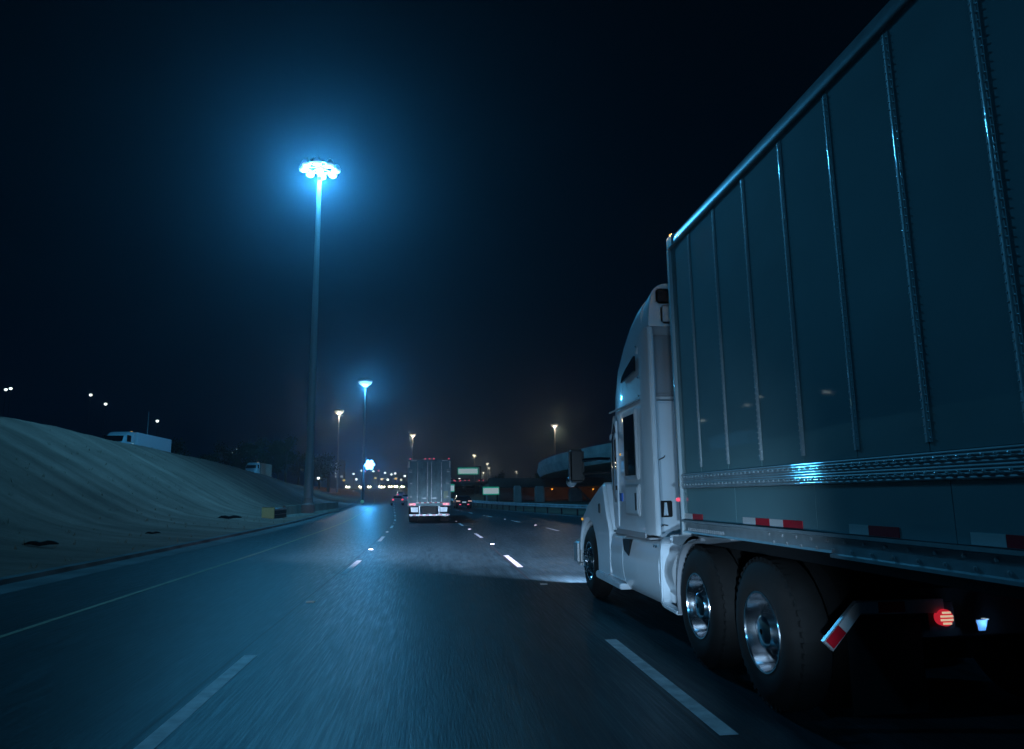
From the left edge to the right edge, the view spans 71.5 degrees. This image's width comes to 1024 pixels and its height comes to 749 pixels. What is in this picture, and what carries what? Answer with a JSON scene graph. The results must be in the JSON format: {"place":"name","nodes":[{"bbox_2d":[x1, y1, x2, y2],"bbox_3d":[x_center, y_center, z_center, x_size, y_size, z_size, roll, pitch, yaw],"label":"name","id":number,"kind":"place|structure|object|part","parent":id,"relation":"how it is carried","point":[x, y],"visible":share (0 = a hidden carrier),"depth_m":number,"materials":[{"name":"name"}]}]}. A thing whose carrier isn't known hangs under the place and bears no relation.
{"place":"outdoors","nodes":[
{"label":"outdoors","id":0,"kind":"place"},
{"bbox_2d":[1,416,345,567],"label":"grass","id":1,"kind":"structure","parent":0,"point":[137,510],"depth_m":34.88,"materials":[{"name":"brown"}]},
{"bbox_2d":[0,417,360,577],"bbox_3d":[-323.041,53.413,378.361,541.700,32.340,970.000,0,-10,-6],"label":"embankment","id":2,"kind":"structure","parent":0,"point":[33,507],"depth_m":35.39,"materials":[{"name":"grey concrete"}]},
{"bbox_2d":[24,540,58,545],"bbox_3d":[-13.025,4.669,19.686,0.977,0.152,0.194,0,-10,-6],"label":"tyre scrap","id":3,"kind":"object","parent":2,"relation":"on","point":[43,543],"visible":1,"depth_m":19.65,"materials":[{"name":"rubber"}]},
{"bbox_2d":[104,431,171,451],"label":"box truck","id":4,"kind":"object","parent":2,"relation":"on","point":[146,440],"visible":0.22,"depth_m":80.54,"materials":[{"name":"white"}]},
{"bbox_2d":[171,437,190,455],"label":"tree","id":5,"kind":"object","parent":2,"relation":"on","point":[175,447],"visible":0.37,"depth_m":154.52,"materials":[{"name":"green plant"}]},
{"bbox_2d":[197,452,219,461],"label":"tree","id":6,"kind":"object","parent":2,"relation":"on","point":[209,455],"visible":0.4,"depth_m":149.65,"materials":[{"name":"green plant"}]},
{"bbox_2d":[217,515,241,518],"bbox_3d":[-16.150,8.151,40.678,1.368,0.213,0.333,0,-10,-6],"label":"tyre scrap","id":7,"kind":"object","parent":2,"relation":"on","point":[230,517],"visible":0.94,"depth_m":40.62,"materials":[{"name":"rubber"}]},
{"bbox_2d":[224,440,257,468],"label":"tree","id":8,"kind":"object","parent":2,"relation":"on","point":[237,463],"visible":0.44,"depth_m":174.11,"materials":[{"name":"green plant"}]},
{"bbox_2d":[237,436,271,469],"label":"tree","id":9,"kind":"object","parent":2,"relation":"on","point":[252,453],"visible":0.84,"depth_m":153.36,"materials":[{"name":"green plant"}]},
{"bbox_2d":[245,462,271,476],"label":"box truck","id":10,"kind":"object","parent":2,"relation":"on","point":[262,468],"visible":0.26,"depth_m":146.23,"materials":[{"name":"beige metal"}]},
{"bbox_2d":[258,438,288,472],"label":"tree","id":11,"kind":"object","parent":2,"relation":"on","point":[272,461],"visible":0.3,"depth_m":158.74,"materials":[{"name":"green plant"}]},
{"bbox_2d":[261,507,286,518],"bbox_3d":[-16.385,9.611,49.171,0.840,0.920,4.240,0,-10,-6],"label":"crash cushion","id":12,"kind":"object","parent":2,"relation":"on","point":[271,512],"visible":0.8,"depth_m":47.18,"materials":[{"name":"yellow plastic"}]},
{"bbox_2d":[271,451,294,478],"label":"tree","id":13,"kind":"object","parent":2,"relation":"on","point":[277,473],"visible":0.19,"depth_m":172.94,"materials":[{"name":"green plant"}]},
{"bbox_2d":[267,434,299,481],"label":"tree","id":14,"kind":"object","parent":2,"relation":"on","point":[285,448],"visible":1,"depth_m":149.43,"materials":[{"name":"green plant"}]},
{"bbox_2d":[287,453,305,484],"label":"tree","id":15,"kind":"object","parent":2,"relation":"on","point":[294,469],"visible":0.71,"depth_m":177.75,"materials":[{"name":"green plant"}]},
{"bbox_2d":[295,458,322,478],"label":"tree","id":16,"kind":"object","parent":2,"relation":"on","point":[315,466],"visible":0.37,"depth_m":180.58,"materials":[{"name":"green plant"}]},
{"bbox_2d":[299,156,340,512],"bbox_3d":[-15.290,-3.397,55.012,3.116,27.700,3.116,5,-11,-28],"label":"mast lamp","id":17,"kind":"object","parent":2,"relation":"on","point":[307,505],"visible":1,"depth_m":54.75,"materials":[{"name":"metal"}]},
{"bbox_2d":[314,454,332,488],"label":"tree","id":18,"kind":"object","parent":2,"relation":"on","point":[321,474],"visible":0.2,"depth_m":198.91,"materials":[{"name":"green plant"}]},
{"bbox_2d":[314,453,340,491],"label":"tree","id":19,"kind":"object","parent":2,"relation":"on","point":[330,461],"visible":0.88,"depth_m":185.87,"materials":[{"name":"green plant"}]},
{"bbox_2d":[330,460,345,488],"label":"tower building","id":20,"kind":"structure","parent":2,"relation":"on","point":[341,476],"depth_m":349.53,"materials":[{"name":"grey"}]},
{"bbox_2d":[0,0,889,488],"label":"sky","id":21,"kind":"structure","parent":0,"point":[508,193],"materials":[{"name":"black"}]},
{"bbox_2d":[397,488,591,514],"bbox_3d":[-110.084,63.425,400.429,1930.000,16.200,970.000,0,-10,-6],"label":"ground","id":22,"kind":"structure","parent":0,"point":[468,492],"depth_m":109.25,"materials":[{"name":"grey concrete"}]},
{"bbox_2d":[334,409,343,491],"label":"mast lamp","id":23,"kind":"object","parent":22,"relation":"on","point":[338,411],"visible":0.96,"depth_m":202.20,"materials":[{"name":"grey metal"}]},
{"bbox_2d":[358,379,372,497],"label":"mast lamp","id":24,"kind":"object","parent":22,"relation":"on","point":[364,383],"visible":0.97,"depth_m":152.96,"materials":[{"name":"metal"}]},
{"bbox_2d":[410,433,415,459],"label":"mast lamp","id":25,"kind":"object","parent":22,"relation":"on","point":[412,434],"visible":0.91,"depth_m":284.49,"materials":[{"name":"grey metal"}]},
{"bbox_2d":[451,484,453,498],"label":"guide sign","id":26,"kind":"object","parent":22,"relation":"on","point":[452,488],"visible":0.37,"depth_m":125.93,"materials":[{"name":"teal metal"}]},
{"bbox_2d":[451,482,486,493],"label":"raised road bridge","id":27,"kind":"structure","parent":22,"relation":"on","point":[465,485],"depth_m":196.44,"materials":[{"name":"concrete"}]},
{"bbox_2d":[458,466,480,494],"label":"guide sign","id":28,"kind":"object","parent":22,"relation":"on","point":[467,470],"visible":0.93,"depth_m":188.22,"materials":[{"name":"teal"}]},
{"bbox_2d":[483,487,498,501],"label":"guide sign","id":29,"kind":"object","parent":22,"relation":"on","point":[490,490],"visible":0.86,"depth_m":114.73,"materials":[{"name":"teal metal"}]},
{"bbox_2d":[485,477,611,501],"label":"overpass","id":30,"kind":"object","parent":22,"relation":"on","point":[521,489],"visible":0.53,"depth_m":126.02,"materials":[{"name":"concrete"}]},
{"bbox_2d":[551,423,557,454],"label":"mast lamp","id":31,"kind":"object","parent":22,"relation":"on","point":[554,425],"visible":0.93,"depth_m":251.93,"materials":[{"name":"grey metal"}]},
{"bbox_2d":[537,443,611,478],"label":"flyover","id":32,"kind":"object","parent":22,"relation":"on","point":[554,467],"visible":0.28,"depth_m":99.82,"materials":[{"name":"concrete"}]},
{"bbox_2d":[0,488,1023,748],"bbox_3d":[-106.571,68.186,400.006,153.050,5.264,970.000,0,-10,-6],"label":"road","id":33,"kind":"structure","parent":0,"point":[462,628],"depth_m":6.88,"materials":[{"name":"grey asphalt"}]},
{"bbox_2d":[0,488,360,584],"bbox_3d":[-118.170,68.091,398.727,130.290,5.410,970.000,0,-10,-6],"label":"kerb","id":34,"kind":"structure","parent":33,"relation":"on","point":[36,574],"depth_m":18.69,"materials":[{"name":"concrete"}]},
{"bbox_2d":[283,502,339,516],"bbox_3d":[-17.502,11.990,63.337,0.600,1.090,23.986,0,-10,-5],"label":"concrete barrier","id":35,"kind":"object","parent":33,"relation":"on","point":[320,508],"visible":0.62,"depth_m":63.27,"materials":[{"name":"grey concrete"}]},
{"bbox_2d":[360,460,374,503],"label":"short lamp post","id":36,"kind":"object","parent":33,"relation":"on","point":[369,464],"visible":1,"depth_m":115.05,"materials":[{"name":"grey metal"}]},
{"bbox_2d":[391,495,403,505],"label":"car","id":37,"kind":"object","parent":33,"relation":"on","point":[397,498],"visible":0.99,"depth_m":100.49,"materials":[{"name":"grey paint"}]},
{"bbox_2d":[399,494,407,502],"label":"car","id":38,"kind":"object","parent":33,"relation":"on","point":[405,496],"visible":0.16,"depth_m":117.60,"materials":[{"name":"grey paint"}]},
{"bbox_2d":[408,458,450,521],"bbox_3d":[-5.857,8.185,49.963,2.580,3.840,14.070,0,-10,-7],"label":"semi trailer","id":39,"kind":"object","parent":33,"relation":"on","point":[429,486],"visible":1,"depth_m":43.24,"materials":[{"name":"paint"}]},
{"bbox_3d":[-5.599,6.539,43.158,1.148,2.440,0.091,0,-10,-7],"label":"rear door","id":40,"kind":"part","parent":39,"relation":"part of","materials":[{"name":"paint"}]},
{"bbox_3d":[-4.436,6.549,43.300,1.148,2.440,0.091,0,-10,-7],"label":"rear door","id":41,"kind":"part","parent":39,"relation":"part of","materials":[{"name":"paint"}]},
{"bbox_2d":[453,496,471,508],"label":"car","id":42,"kind":"object","parent":33,"relation":"on","point":[462,501],"visible":0.98,"depth_m":80.95,"materials":[{"name":"grey paint"}]},
{"bbox_2d":[451,498,587,515],"bbox_3d":[-0.929,14.028,76.968,1.798,1.443,88.954,2,-10,-15],"label":"guardrail","id":43,"kind":"object","parent":33,"relation":"on","point":[561,506],"visible":0.28,"depth_m":63.61,"materials":[{"name":"metal"}]},
{"bbox_2d":[566,284,1023,715],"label":"truck tractor","id":44,"kind":"object","parent":33,"relation":"on","point":[790,634],"visible":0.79,"depth_m":5.57,"materials":[{"name":"white paint"}]},
{"bbox_3d":[1.391,1.318,9.773,0.074,1.460,0.897,-1,-10,3],"label":"door","id":45,"kind":"part","parent":44,"relation":"part of","materials":[{"name":"white paint"}]},
{"bbox_3d":[1.440,-0.055,8.877,0.026,0.235,0.620,0,-10,-6],"label":"roof window","id":46,"kind":"part","parent":44,"relation":"part of","materials":[{"name":"black glass"}]},
{"bbox_3d":[1.448,0.868,8.709,0.036,0.830,0.560,0,-10,-6],"label":"sleeper window","id":47,"kind":"part","parent":44,"relation":"part of","materials":[{"name":"glass"}]},
{"bbox_3d":[1.454,1.517,8.589,0.042,0.370,0.580,0,-10,-6],"label":"locker door","id":48,"kind":"part","parent":44,"relation":"part of","materials":[{"name":"metal"}]},
{"bbox_2d":[666,0,1023,599],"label":"semi trailer","id":49,"kind":"object","parent":33,"relation":"on","point":[845,255],"visible":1,"depth_m":3.89,"materials":[{"name":"paint"}]}
]}

